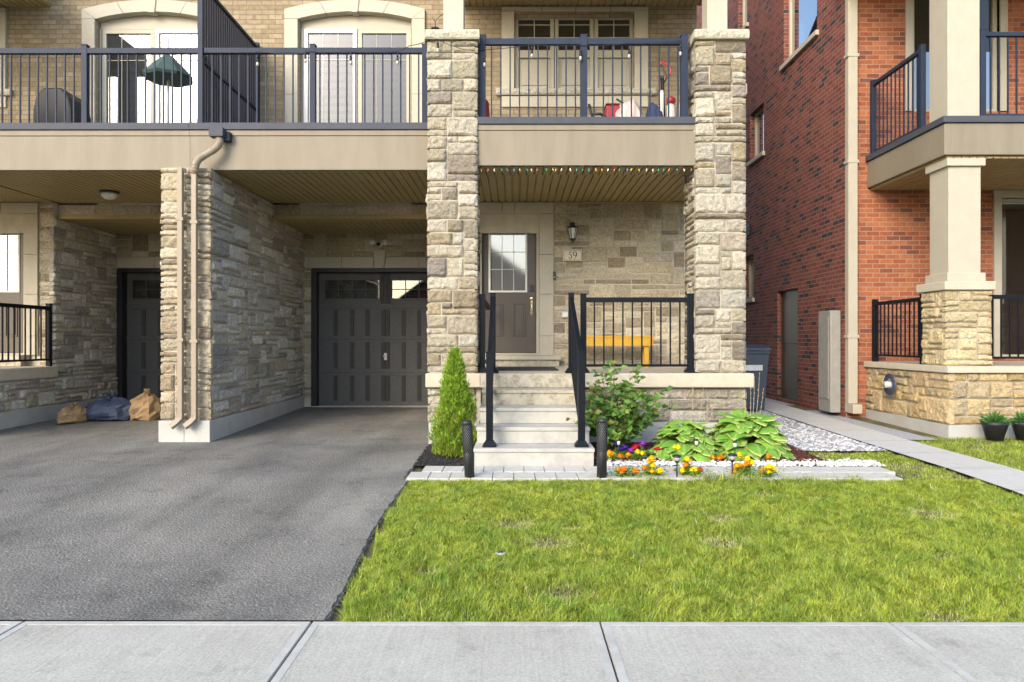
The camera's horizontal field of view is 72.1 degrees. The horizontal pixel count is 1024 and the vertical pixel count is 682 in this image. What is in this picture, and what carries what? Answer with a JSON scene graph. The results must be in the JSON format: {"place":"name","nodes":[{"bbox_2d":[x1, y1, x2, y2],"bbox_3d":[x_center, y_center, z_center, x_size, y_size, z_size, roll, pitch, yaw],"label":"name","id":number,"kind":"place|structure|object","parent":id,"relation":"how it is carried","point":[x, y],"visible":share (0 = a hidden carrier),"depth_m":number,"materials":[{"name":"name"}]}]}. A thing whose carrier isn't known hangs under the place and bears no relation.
{"place":"outdoors","nodes":[
{"label":"outdoors","id":0,"kind":"place"},
{"bbox_2d":[0,407,429,621],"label":"driveway","id":1,"kind":"structure","parent":0,"point":[125,505],"depth_m":5.50,"materials":[{"name":"grey asphalt"}]},
{"bbox_2d":[56,402,88,423],"bbox_3d":[-6.597,1.072,10.588,0.365,0.303,0.641,0,0,0],"label":"leaf bag","id":2,"kind":"object","parent":1,"relation":"on","point":[73,413],"visible":0.92,"depth_m":10.45,"materials":[{"name":"brown paper"}]},
{"bbox_2d":[84,392,130,420],"bbox_3d":[-6.183,1.007,10.916,0.835,0.423,0.657,0,0,0],"label":"garbage bag","id":3,"kind":"object","parent":1,"relation":"on","point":[110,406],"visible":0.88,"depth_m":10.71,"materials":[{"name":"blue plastic"}]},
{"bbox_2d":[129,388,163,420],"bbox_3d":[-5.725,0.978,11.032,0.556,0.478,0.614,0,0,0],"label":"yard waste bag","id":4,"kind":"object","parent":1,"relation":"on","point":[146,405],"visible":0.9,"depth_m":10.80,"materials":[{"name":"brown paper"}]},
{"bbox_2d":[325,480,409,619],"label":"asphalt crumbs","id":5,"kind":"object","parent":1,"relation":"on","point":[352,574],"visible":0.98,"depth_m":4.48,"materials":[{"name":"black asphalt"}]},
{"bbox_2d":[486,100,489,116],"bbox_3d":[-0.363,-2.886,9.301,0.160,0.671,0.156,0,0,0],"label":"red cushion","id":6,"kind":"object","parent":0,"point":[487,110],"visible":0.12,"depth_m":9.25,"materials":[{"name":"fabric"}]},
{"bbox_2d":[0,621,1023,681],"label":"sidewalk","id":7,"kind":"structure","parent":0,"point":[327,653],"depth_m":3.26,"materials":[{"name":"concrete"}]},
{"bbox_2d":[601,627,617,681],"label":"sidewalk joint bed","id":8,"kind":"object","parent":7,"relation":"in","point":[609,654],"depth_m":3.28,"materials":[{"name":"grey concrete"}]},
{"bbox_2d":[0,405,1023,623],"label":"ground","id":9,"kind":"structure","parent":0,"point":[367,554],"depth_m":5.26,"materials":[{"name":"green plant"}]},
{"bbox_2d":[0,0,253,441],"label":"townhouse","id":10,"kind":"structure","parent":9,"relation":"on","point":[88,261],"depth_m":11.12,"materials":[{"name":"stone"}]},
{"bbox_2d":[0,234,22,352],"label":"front door","id":11,"kind":"structure","parent":10,"relation":"in","point":[11,245],"depth_m":11.12,"materials":[{"name":"beige paint"}]},
{"bbox_2d":[0,303,52,365],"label":"porch railing","id":12,"kind":"object","parent":10,"relation":"on","point":[47,308],"visible":0.96,"depth_m":10.54,"materials":[{"name":"black metal"}]},
{"bbox_2d":[33,88,90,122],"bbox_3d":[-6.647,-3.110,10.418,0.598,1.120,0.500,0,0,0],"label":"covered grill","id":13,"kind":"object","parent":10,"relation":"on","point":[51,106],"visible":0.18,"depth_m":10.17,"materials":[{"name":"grey fabric"}]},
{"bbox_2d":[0,44,205,122],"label":"balcony railing","id":14,"kind":"object","parent":10,"relation":"on","point":[85,51],"visible":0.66,"depth_m":9.05,"materials":[{"name":"metal"}]},
{"bbox_2d":[99,190,119,199],"bbox_3d":[-5.842,-2.110,10.216,0.270,0.120,0.270,0,0,0],"label":"ceiling light","id":15,"kind":"object","parent":10,"relation":"attached to","point":[110,194],"visible":1,"depth_m":10.14,"materials":[{"name":"white glass"}]},
{"bbox_2d":[127,273,163,400],"bbox_3d":[-5.821,-0.070,12.876,2.439,2.496,0.060,0,0,0],"label":"garage door","id":16,"kind":"structure","parent":10,"relation":"in","point":[144,310],"depth_m":12.87,"materials":[{"name":"grey metal"}]},
{"bbox_2d":[100,15,196,122],"bbox_3d":[-5.667,-3.883,11.225,1.796,2.667,0.100,0,0,0],"label":"patio door","id":17,"kind":"structure","parent":10,"relation":"in","point":[137,31],"depth_m":11.22,"materials":[{"name":"glass"}]},
{"bbox_2d":[142,38,192,122],"bbox_3d":[-4.842,-3.404,9.913,0.628,1.707,0.628,0,0,-22],"label":"patio umbrella","id":18,"kind":"object","parent":10,"relation":"on","point":[168,73],"visible":0.67,"depth_m":9.84,"materials":[{"name":"green fabric"}]},
{"bbox_2d":[168,167,185,428],"bbox_3d":[-4.133,-0.527,8.695,0.198,3.228,0.119,0,0,-22],"label":"downspout","id":19,"kind":"object","parent":10,"relation":"attached to","point":[180,338],"visible":1,"depth_m":8.67,"materials":[{"name":"beige metal"}]},
{"bbox_2d":[414,443,473,465],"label":"black mulch","id":20,"kind":"object","parent":9,"relation":"on","point":[436,461],"visible":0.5,"depth_m":7.45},
{"bbox_2d":[427,346,477,457],"bbox_3d":[-0.613,0.662,7.746,0.631,1.238,0.681,0,0,0],"label":"cedar shrub","id":21,"kind":"object","parent":20,"relation":"on","point":[457,407],"visible":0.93,"depth_m":7.64,"materials":[{"name":"green plant"}]},
{"bbox_2d":[184,0,753,443],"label":"townhouse","id":22,"kind":"structure","parent":9,"relation":"on","point":[308,296],"depth_m":10.81,"materials":[{"name":"stone"}]},
{"bbox_2d":[183,137,223,428],"bbox_3d":[-3.828,-0.745,8.735,0.469,3.666,0.126,0,0,-18],"label":"downspout","id":23,"kind":"object","parent":22,"relation":"attached to","point":[198,159],"visible":1,"depth_m":8.67,"materials":[{"name":"beige metal"}]},
{"bbox_2d":[209,127,231,141],"bbox_3d":[-3.650,-2.582,8.810,0.227,0.145,0.160,0,0,0],"label":"scupper box","id":24,"kind":"object","parent":22,"relation":"attached to","point":[214,132],"visible":0.94,"depth_m":8.73,"materials":[{"name":"metal"}]},
{"bbox_2d":[197,0,259,122],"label":"privacy screen","id":25,"kind":"object","parent":22,"relation":"on","point":[218,25],"visible":0.65,"depth_m":9.71,"materials":[{"name":"metal"}]},
{"bbox_2d":[203,44,427,122],"bbox_3d":[-2.541,-3.283,9.057,2.923,1.055,0.078,0,0,0],"label":"balcony railing","id":26,"kind":"object","parent":22,"relation":"on","point":[409,51],"visible":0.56,"depth_m":9.05,"materials":[{"name":"metal"}]},
{"bbox_2d":[204,38,438,65],"bbox_3d":[-2.388,-3.615,8.968,3.091,0.212,0.382,0,0,8],"label":"bulb string","id":27,"kind":"object","parent":26,"relation":"attached to","point":[350,62],"visible":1,"depth_m":9.00,"materials":[{"name":"black plastic"}]},
{"bbox_2d":[301,15,410,122],"bbox_3d":[-2.472,-3.883,11.217,1.796,2.667,0.100,0,0,0],"label":"patio door","id":28,"kind":"structure","parent":22,"relation":"in","point":[347,31],"depth_m":11.21,"materials":[{"name":"white glass"}]},
{"bbox_2d":[319,273,429,404],"bbox_3d":[-2.309,-0.070,12.849,2.439,2.496,0.094,0,0,0],"label":"garage door","id":29,"kind":"structure","parent":22,"relation":"in","point":[373,345],"depth_m":12.85,"materials":[{"name":"grey metal"}]},
{"bbox_2d":[369,239,387,247],"bbox_3d":[-2.382,-1.743,12.618,0.334,0.142,0.176,0,0,0],"label":"security light","id":30,"kind":"object","parent":22,"relation":"attached to","point":[379,244],"visible":1,"depth_m":12.55,"materials":[{"name":"white plastic"}]},
{"bbox_2d":[431,14,442,28],"bbox_3d":[-0.937,-4.043,8.903,0.177,0.204,0.110,0,0,0],"label":"cap ornament","id":31,"kind":"object","parent":22,"relation":"on","point":[434,27],"visible":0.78,"depth_m":8.88,"materials":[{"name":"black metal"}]},
{"bbox_2d":[476,294,489,372],"bbox_3d":[-0.367,-0.096,9.791,0.140,0.976,2.220,0,0,0],"label":"porch railing","id":32,"kind":"object","parent":22,"relation":"on","point":[483,304],"visible":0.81,"depth_m":8.71,"materials":[{"name":"black metal"}]},
{"bbox_2d":[482,234,535,352],"bbox_3d":[-0.047,-0.832,11.094,0.845,2.035,0.103,0,0,0],"label":"front door","id":33,"kind":"structure","parent":22,"relation":"in","point":[508,260],"depth_m":11.10,"materials":[{"name":"beige paint"}]},
{"bbox_2d":[497,367,558,370],"bbox_3d":[0.199,0.385,9.800,0.836,0.014,1.000,0,0,0],"label":"doormat","id":34,"kind":"object","parent":22,"relation":"on","point":[527,369],"visible":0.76,"depth_m":9.34,"materials":[{"name":"rubber"}]},
{"bbox_2d":[515,19,553,87],"bbox_3d":[0.353,-4.561,11.164,0.626,1.231,0.070,0,0,0],"label":"window","id":35,"kind":"structure","parent":22,"relation":"in","point":[524,28],"depth_m":11.16,"materials":[{"name":"beige glass"}]},
{"bbox_2d":[561,311,567,317],"bbox_3d":[0.825,-0.410,10.963,0.110,0.100,0.070,0,0,0],"label":"outlet cover","id":36,"kind":"object","parent":22,"relation":"attached to","point":[564,314],"visible":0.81,"depth_m":10.93,"materials":[{"name":"grey plastic"}]},
{"bbox_2d":[563,249,581,260],"bbox_3d":[0.941,-1.334,10.966,0.299,0.179,0.062,0,0,0],"label":"house number plaque","id":37,"kind":"object","parent":22,"relation":"attached to","point":[572,254],"visible":1,"depth_m":10.94,"materials":[{"name":"stone"}]},
{"bbox_2d":[568,222,577,243],"bbox_3d":[0.937,-1.671,10.883,0.170,0.351,0.199,0,0,0],"label":"wall lantern","id":38,"kind":"object","parent":22,"relation":"attached to","point":[572,229],"depth_m":10.82,"materials":[{"name":"black metal"}]},
{"bbox_2d":[555,19,593,87],"bbox_3d":[0.984,-4.561,11.162,0.616,1.231,0.070,0,0,0],"label":"window","id":39,"kind":"structure","parent":22,"relation":"in","point":[564,28],"depth_m":11.16,"materials":[{"name":"beige glass"}]},
{"bbox_2d":[479,34,688,116],"bbox_3d":[0.888,-3.287,8.798,2.612,1.063,0.092,0,0,0],"label":"balcony railing","id":40,"kind":"object","parent":22,"relation":"on","point":[583,39],"visible":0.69,"depth_m":8.77,"materials":[{"name":"metal"}]},
{"bbox_2d":[438,39,681,66],"bbox_3d":[0.594,-3.567,8.726,3.028,0.331,0.188,0,0,-3],"label":"bulb string","id":41,"kind":"object","parent":40,"relation":"attached to","point":[580,56],"visible":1,"depth_m":8.74,"materials":[{"name":"black plastic"}]},
{"bbox_2d":[478,166,693,175],"bbox_3d":[0.909,-2.116,8.752,2.741,0.124,0.107,0,0,0],"label":"holiday light string","id":42,"kind":"object","parent":22,"relation":"hanging from","point":[588,169],"visible":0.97,"depth_m":8.71,"materials":[{"name":"green plastic"}]},
{"bbox_2d":[588,98,623,116],"bbox_3d":[1.424,-2.949,9.644,0.788,0.793,0.135,0,0,0],"label":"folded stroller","id":43,"kind":"object","parent":22,"relation":"on","point":[598,113],"visible":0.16,"depth_m":9.58,"materials":[{"name":"black metal"}]},
{"bbox_2d":[604,103,619,116],"bbox_3d":[1.362,-2.879,9.646,0.192,0.656,0.340,0,0,0],"label":"storage box","id":44,"kind":"object","parent":22,"relation":"on","point":[608,110],"visible":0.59,"depth_m":9.50,"materials":[{"name":"red plastic"}]},
{"bbox_2d":[594,19,632,87],"bbox_3d":[1.612,-4.561,11.161,0.621,1.231,0.070,0,0,0],"label":"window","id":45,"kind":"structure","parent":22,"relation":"in","point":[603,28],"depth_m":11.16,"materials":[{"name":"beige glass"}]},
{"bbox_2d":[586,336,653,367],"bbox_3d":[1.546,0.159,10.546,1.106,0.470,0.300,0,0,0],"label":"porch bench","id":46,"kind":"object","parent":22,"relation":"on","point":[618,341],"visible":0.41,"depth_m":10.41,"materials":[{"name":"yellow paint"}]},
{"bbox_2d":[580,293,696,372],"bbox_3d":[1.546,-0.097,8.716,1.463,0.979,0.140,0,0,0],"label":"porch railing","id":47,"kind":"object","parent":22,"relation":"on","point":[689,300],"visible":0.85,"depth_m":8.70,"materials":[{"name":"black metal"}]},
{"bbox_2d":[645,102,662,116],"bbox_3d":[1.949,-2.915,9.693,0.266,0.729,0.436,0,0,0],"label":"navy bag","id":48,"kind":"object","parent":22,"relation":"on","point":[654,110],"visible":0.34,"depth_m":9.56,"materials":[{"name":"fabric"}]},
{"bbox_2d":[660,61,671,116],"bbox_3d":[2.123,-3.209,9.715,0.179,1.319,0.099,0,0,0],"label":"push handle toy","id":49,"kind":"object","parent":22,"relation":"on","point":[662,99],"visible":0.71,"depth_m":9.73,"materials":[{"name":"white plastic"}]},
{"bbox_2d":[666,96,674,116],"bbox_3d":[2.164,-2.940,9.594,0.124,0.779,0.124,0,0,0],"label":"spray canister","id":50,"kind":"object","parent":22,"relation":"on","point":[672,106],"visible":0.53,"depth_m":9.55,"materials":[{"name":"white plastic"}]},
{"bbox_2d":[404,476,598,482],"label":"bed edge tufts","id":51,"kind":"object","parent":9,"relation":"on","point":[559,477],"visible":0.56,"depth_m":6.48,"materials":[{"name":"green plant"}]},
{"bbox_2d":[474,373,594,467],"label":"concrete steps","id":52,"kind":"structure","parent":9,"relation":"on","point":[532,412],"depth_m":7.71,"materials":[{"name":"beige concrete"}]},
{"bbox_2d":[482,293,498,446],"bbox_3d":[-0.233,0.251,7.936,0.150,1.678,1.474,0,0,0],"label":"stair railing","id":53,"kind":"object","parent":52,"relation":"on","point":[491,369],"visible":1,"depth_m":7.24,"materials":[{"name":"black metal"}]},
{"bbox_2d":[565,293,588,446],"bbox_3d":[0.720,0.251,7.933,0.146,1.678,1.474,0,0,0],"label":"stair railing","id":54,"kind":"object","parent":52,"relation":"on","point":[576,362],"visible":1,"depth_m":7.63,"materials":[{"name":"black metal"}]},
{"bbox_2d":[406,466,902,481],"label":"paver path","id":55,"kind":"structure","parent":9,"relation":"on","point":[497,473],"depth_m":6.76,"materials":[{"name":"grey concrete"}]},
{"bbox_2d":[462,420,474,477],"bbox_3d":[-0.408,1.039,6.581,0.099,0.590,0.099,-3,0,0],"label":"bollard light","id":56,"kind":"object","parent":55,"relation":"on","point":[467,440],"visible":1,"depth_m":6.54,"materials":[{"name":"black metal"}]},
{"bbox_2d":[597,418,607,477],"bbox_3d":[0.841,1.030,6.578,0.099,0.608,0.099,1,0,0],"label":"bollard light","id":57,"kind":"object","parent":55,"relation":"on","point":[602,427],"visible":1,"depth_m":6.54,"materials":[{"name":"black plastic"}]},
{"bbox_2d":[607,465,647,477],"bbox_3d":[1.047,1.225,6.617,0.462,0.122,0.242,0,0,0],"label":"marigold","id":58,"kind":"object","parent":55,"relation":"on","point":[622,470],"visible":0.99,"depth_m":6.60,"materials":[{"name":"orange plant"}]},
{"bbox_2d":[630,455,667,476],"bbox_3d":[1.330,1.183,6.667,0.464,0.211,0.252,0,0,0],"label":"marigold","id":59,"kind":"object","parent":55,"relation":"on","point":[649,468],"visible":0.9,"depth_m":6.64,"materials":[{"name":"yellow plant"}]},
{"bbox_2d":[672,454,681,476],"bbox_3d":[1.545,1.189,6.596,0.088,0.250,0.088,0,0,0],"label":"stake light","id":60,"kind":"object","parent":55,"relation":"on","point":[676,457],"visible":0.98,"depth_m":6.58,"materials":[{"name":"black plastic"}]},
{"bbox_2d":[665,456,710,475],"bbox_3d":[1.679,1.192,6.659,0.477,0.194,0.234,0,0,0],"label":"marigold","id":61,"kind":"object","parent":55,"relation":"on","point":[687,469],"visible":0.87,"depth_m":6.65,"materials":[{"name":"yellow plant"}]},
{"bbox_2d":[727,453,736,473],"bbox_3d":[2.070,1.184,6.614,0.088,0.258,0.088,0,0,0],"label":"stake light","id":62,"kind":"object","parent":55,"relation":"on","point":[732,457],"visible":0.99,"depth_m":6.59,"materials":[{"name":"black plastic"}]},
{"bbox_2d":[719,456,763,475],"bbox_3d":[2.159,1.188,6.645,0.435,0.203,0.232,0,0,-23],"label":"marigold","id":63,"kind":"object","parent":55,"relation":"on","point":[748,462],"visible":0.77,"depth_m":6.63,"materials":[{"name":"yellow plant"}]},
{"bbox_2d":[746,463,784,477],"bbox_3d":[2.370,1.216,6.617,0.387,0.150,0.229,0,0,0],"label":"marigold","id":64,"kind":"object","parent":55,"relation":"on","point":[768,470],"visible":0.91,"depth_m":6.57,"materials":[{"name":"yellow plant"}]},
{"bbox_2d":[590,442,834,466],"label":"red mulch","id":65,"kind":"object","parent":9,"relation":"on","point":[798,455],"visible":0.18,"depth_m":7.57,"materials":[{"name":"brown wood"}]},
{"bbox_2d":[594,450,632,459],"bbox_3d":[1.056,1.212,7.406,0.466,0.130,0.248,0,0,0],"label":"marigold","id":66,"kind":"object","parent":65,"relation":"on","point":[611,455],"visible":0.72,"depth_m":7.38,"materials":[{"name":"orange plant"}]},
{"bbox_2d":[566,358,678,451],"bbox_3d":[1.216,0.734,7.836,1.318,1.079,0.853,0,0,0],"label":"rose bush","id":67,"kind":"object","parent":65,"relation":"on","point":[622,421],"visible":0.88,"depth_m":7.74,"materials":[{"name":"green plant"}]},
{"bbox_2d":[612,442,632,454],"bbox_3d":[1.145,1.185,7.630,0.430,0.178,0.206,0,0,17],"label":"petunia","id":68,"kind":"object","parent":65,"relation":"on","point":[623,447],"visible":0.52,"depth_m":7.60,"materials":[{"name":"purple plant"}]},
{"bbox_2d":[615,449,658,459],"bbox_3d":[1.308,1.207,7.406,0.460,0.143,0.245,0,0,0],"label":"marigold","id":69,"kind":"object","parent":65,"relation":"on","point":[639,454],"visible":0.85,"depth_m":7.39,"materials":[{"name":"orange plant"}]},
{"bbox_2d":[626,444,649,454],"bbox_3d":[1.314,1.200,7.662,0.364,0.147,0.207,0,0,16],"label":"petunia","id":70,"kind":"object","parent":65,"relation":"on","point":[635,447],"visible":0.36,"depth_m":7.66,"materials":[{"name":"red plant"}]},
{"bbox_2d":[627,441,649,454],"bbox_3d":[1.397,1.182,7.601,0.352,0.196,0.294,0,0,43],"label":"petunia","id":71,"kind":"object","parent":65,"relation":"on","point":[641,445],"visible":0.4,"depth_m":7.60,"materials":[{"name":"purple plant"}]},
{"bbox_2d":[646,447,660,456],"bbox_3d":[1.570,1.206,7.597,0.408,0.134,0.259,0,0,0],"label":"petunia","id":72,"kind":"object","parent":65,"relation":"on","point":[656,449],"visible":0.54,"depth_m":7.58,"materials":[{"name":"red plant"}]},
{"bbox_2d":[661,445,692,460],"bbox_3d":[1.723,1.182,7.367,0.407,0.196,0.246,0,0,0],"label":"marigold","id":73,"kind":"object","parent":65,"relation":"on","point":[677,447],"visible":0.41,"depth_m":7.35,"materials":[{"name":"yellow plant"}]},
{"bbox_2d":[645,383,724,463],"bbox_3d":[1.882,0.893,7.635,0.947,0.981,0.908,0,0,0],"label":"hosta","id":74,"kind":"object","parent":65,"relation":"on","point":[670,434],"visible":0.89,"depth_m":7.45,"materials":[{"name":"green plant"}]},
{"bbox_2d":[708,452,727,459],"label":"marigold","id":75,"kind":"object","parent":65,"relation":"on","point":[716,457],"visible":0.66,"depth_m":7.33,"materials":[{"name":"orange plant"}]},
{"bbox_2d":[720,452,756,458],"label":"marigold","id":76,"kind":"object","parent":65,"relation":"on","point":[740,455],"visible":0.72,"depth_m":7.31,"materials":[{"name":"yellow plant"}]},
{"bbox_2d":[596,455,885,466],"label":"white pebbles","id":77,"kind":"object","parent":65,"relation":"on","point":[841,462],"visible":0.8,"depth_m":7.18,"materials":[{"name":"white gravel"}]},
{"bbox_2d":[707,373,794,460],"bbox_3d":[2.600,0.889,7.797,1.084,1.071,1.050,0,0,0],"label":"hosta","id":78,"kind":"object","parent":65,"relation":"on","point":[758,435],"visible":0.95,"depth_m":7.52,"materials":[{"name":"green plant"}]},
{"bbox_2d":[750,453,789,460],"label":"marigold","id":79,"kind":"object","parent":65,"relation":"on","point":[767,457],"visible":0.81,"depth_m":7.33,"materials":[{"name":"orange plant"}]},
{"bbox_2d":[602,466,895,483],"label":"bed edge grass","id":80,"kind":"structure","parent":9,"relation":"on","point":[722,476],"depth_m":6.47,"materials":[{"name":"green plant"}]},
{"bbox_2d":[748,409,887,450],"bbox_3d":[3.621,1.210,15.040,1.440,0.099,13.900,0,0,0],"label":"gravel strip","id":81,"kind":"object","parent":9,"relation":"on","point":[797,437],"visible":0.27,"depth_m":9.53,"materials":[{"name":"grey gravel"}]},
{"bbox_2d":[743,344,771,408],"bbox_3d":[3.982,0.628,12.020,0.648,1.146,0.715,0,0,0],"label":"wheelie bin","id":82,"kind":"object","parent":81,"relation":"on","point":[757,358],"visible":0.5,"depth_m":11.72,"materials":[{"name":"black plastic"}]},
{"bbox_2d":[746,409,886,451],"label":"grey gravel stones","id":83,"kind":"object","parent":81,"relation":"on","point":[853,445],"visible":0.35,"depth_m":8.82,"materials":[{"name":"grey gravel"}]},
{"bbox_2d":[765,398,936,439],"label":"side gravel","id":84,"kind":"structure","parent":9,"relation":"on","point":[895,432],"depth_m":10.21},
{"bbox_2d":[697,0,1023,438],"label":"brick house","id":85,"kind":"structure","parent":9,"relation":"on","point":[941,211],"depth_m":11.38,"materials":[{"name":"red brick"}]},
{"bbox_2d":[742,0,748,28],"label":"window","id":86,"kind":"structure","parent":85,"relation":"in","point":[745,24],"depth_m":16.72,"materials":[{"name":"beige glass"}]},
{"bbox_2d":[746,256,754,302],"bbox_3d":[5.454,-1.407,16.038,0.240,1.068,0.795,0,0,0],"label":"window","id":87,"kind":"structure","parent":85,"relation":"in","point":[751,298],"depth_m":16.23,"materials":[{"name":"beige glass"}]},
{"bbox_2d":[746,106,764,166],"bbox_3d":[5.452,-4.543,15.515,0.240,1.163,1.040,0,0,0],"label":"window","id":88,"kind":"structure","parent":85,"relation":"in","point":[759,152],"depth_m":15.76,"materials":[{"name":"beige glass"}]},
{"bbox_2d":[781,289,797,400],"bbox_3d":[5.488,0.075,13.787,0.060,2.150,1.034,0,0,0],"label":"side door","id":89,"kind":"structure","parent":85,"relation":"in","point":[789,299],"depth_m":13.84,"materials":[{"name":"beige paint"}]},
{"bbox_2d":[779,0,818,70],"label":"window","id":90,"kind":"structure","parent":85,"relation":"in","point":[803,30],"depth_m":13.42,"materials":[{"name":"clear glass"}]},
{"bbox_2d":[819,310,840,412],"bbox_3d":[5.272,0.335,11.711,0.190,1.670,0.450,0,0,0],"label":"utility cabinet","id":91,"kind":"object","parent":85,"relation":"attached to","point":[830,361],"visible":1,"depth_m":11.49,"materials":[{"name":"grey metal"}]},
{"bbox_2d":[844,0,861,413],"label":"downspout","id":92,"kind":"object","parent":85,"relation":"attached to","point":[851,335],"visible":1,"depth_m":11.26,"materials":[{"name":"beige metal"}]},
{"bbox_2d":[883,374,895,395],"bbox_3d":[5.624,0.650,10.486,0.150,0.326,0.325,0,0,0],"label":"hose reel","id":93,"kind":"object","parent":85,"relation":"attached to","point":[889,384],"visible":1,"depth_m":10.45,"materials":[{"name":"grey plastic"}]},
{"bbox_2d":[872,294,922,363],"bbox_3d":[5.819,-0.169,10.619,0.078,0.996,1.408,0,0,0],"label":"porch railing","id":94,"kind":"object","parent":85,"relation":"on","point":[875,305],"visible":0.77,"depth_m":10.64,"materials":[{"name":"black metal"}]},
{"bbox_2d":[870,44,925,153],"bbox_3d":[5.789,-3.579,10.609,0.078,1.196,1.428,0,0,0],"label":"balcony railing","id":95,"kind":"object","parent":85,"relation":"on","point":[919,54],"visible":0.88,"depth_m":10.39,"materials":[{"name":"metal"}]},
{"bbox_2d":[905,0,1007,111],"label":"front window","id":96,"kind":"structure","parent":85,"relation":"in","point":[916,11],"depth_m":11.43,"materials":[{"name":"glass"}]},
{"bbox_2d":[980,28,1023,115],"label":"balcony railing","id":97,"kind":"object","parent":85,"relation":"on","point":[984,34],"visible":0.81,"depth_m":9.42,"materials":[{"name":"metal"}]},
{"bbox_2d":[988,295,1023,358],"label":"porch railing","id":98,"kind":"object","parent":85,"relation":"on","point":[1009,297],"visible":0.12,"depth_m":9.47,"materials":[{"name":"black metal"}]},
{"bbox_2d":[993,190,1023,355],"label":"front window","id":99,"kind":"structure","parent":85,"relation":"in","point":[1008,214],"depth_m":11.47,"materials":[{"name":"glass"}]},
{"bbox_2d":[911,435,1023,470],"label":"neighbour grass","id":100,"kind":"structure","parent":9,"relation":"on","point":[996,448],"depth_m":8.34,"materials":[{"name":"green plant"}]},
{"bbox_2d":[977,410,1012,440],"bbox_3d":[6.126,1.060,8.904,0.374,0.394,0.386,0,0,0],"label":"planter pot","id":101,"kind":"object","parent":100,"relation":"on","point":[994,426],"visible":1,"depth_m":8.86,"materials":[{"name":"black plastic"}]},
{"bbox_2d":[1009,411,1023,440],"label":"planter pot","id":102,"kind":"object","parent":100,"relation":"on","point":[1017,421],"visible":0.96,"depth_m":8.91,"materials":[{"name":"black plastic"}]},
{"bbox_2d":[615,99,642,116],"bbox_3d":[1.572,-2.901,9.502,0.417,0.702,0.487,0,0,0],"label":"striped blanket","id":103,"kind":"object","parent":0,"point":[627,109],"visible":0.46,"depth_m":9.33,"materials":[{"name":"white fabric"}]},
{"bbox_2d":[335,474,1023,626],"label":"lawn grass","id":104,"kind":"structure","parent":0,"point":[858,512],"depth_m":4.62,"materials":[{"name":"green plant"}]},
{"bbox_2d":[495,550,505,554],"bbox_3d":[-0.076,1.389,4.620,0.072,0.016,0.072,0,0,0],"label":"valve cover","id":105,"kind":"object","parent":104,"relation":"on","point":[499,552],"visible":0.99,"depth_m":4.61,"materials":[{"name":"white plastic"}]},
{"bbox_2d":[808,450,976,481],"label":"grass","id":106,"kind":"structure","parent":0,"point":[928,470],"depth_m":7.42,"materials":[{"name":"plant"}]},
{"bbox_2d":[764,400,1023,494],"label":"side path","id":107,"kind":"structure","parent":0,"point":[1010,478],"depth_m":8.03,"materials":[{"name":"grey concrete"}]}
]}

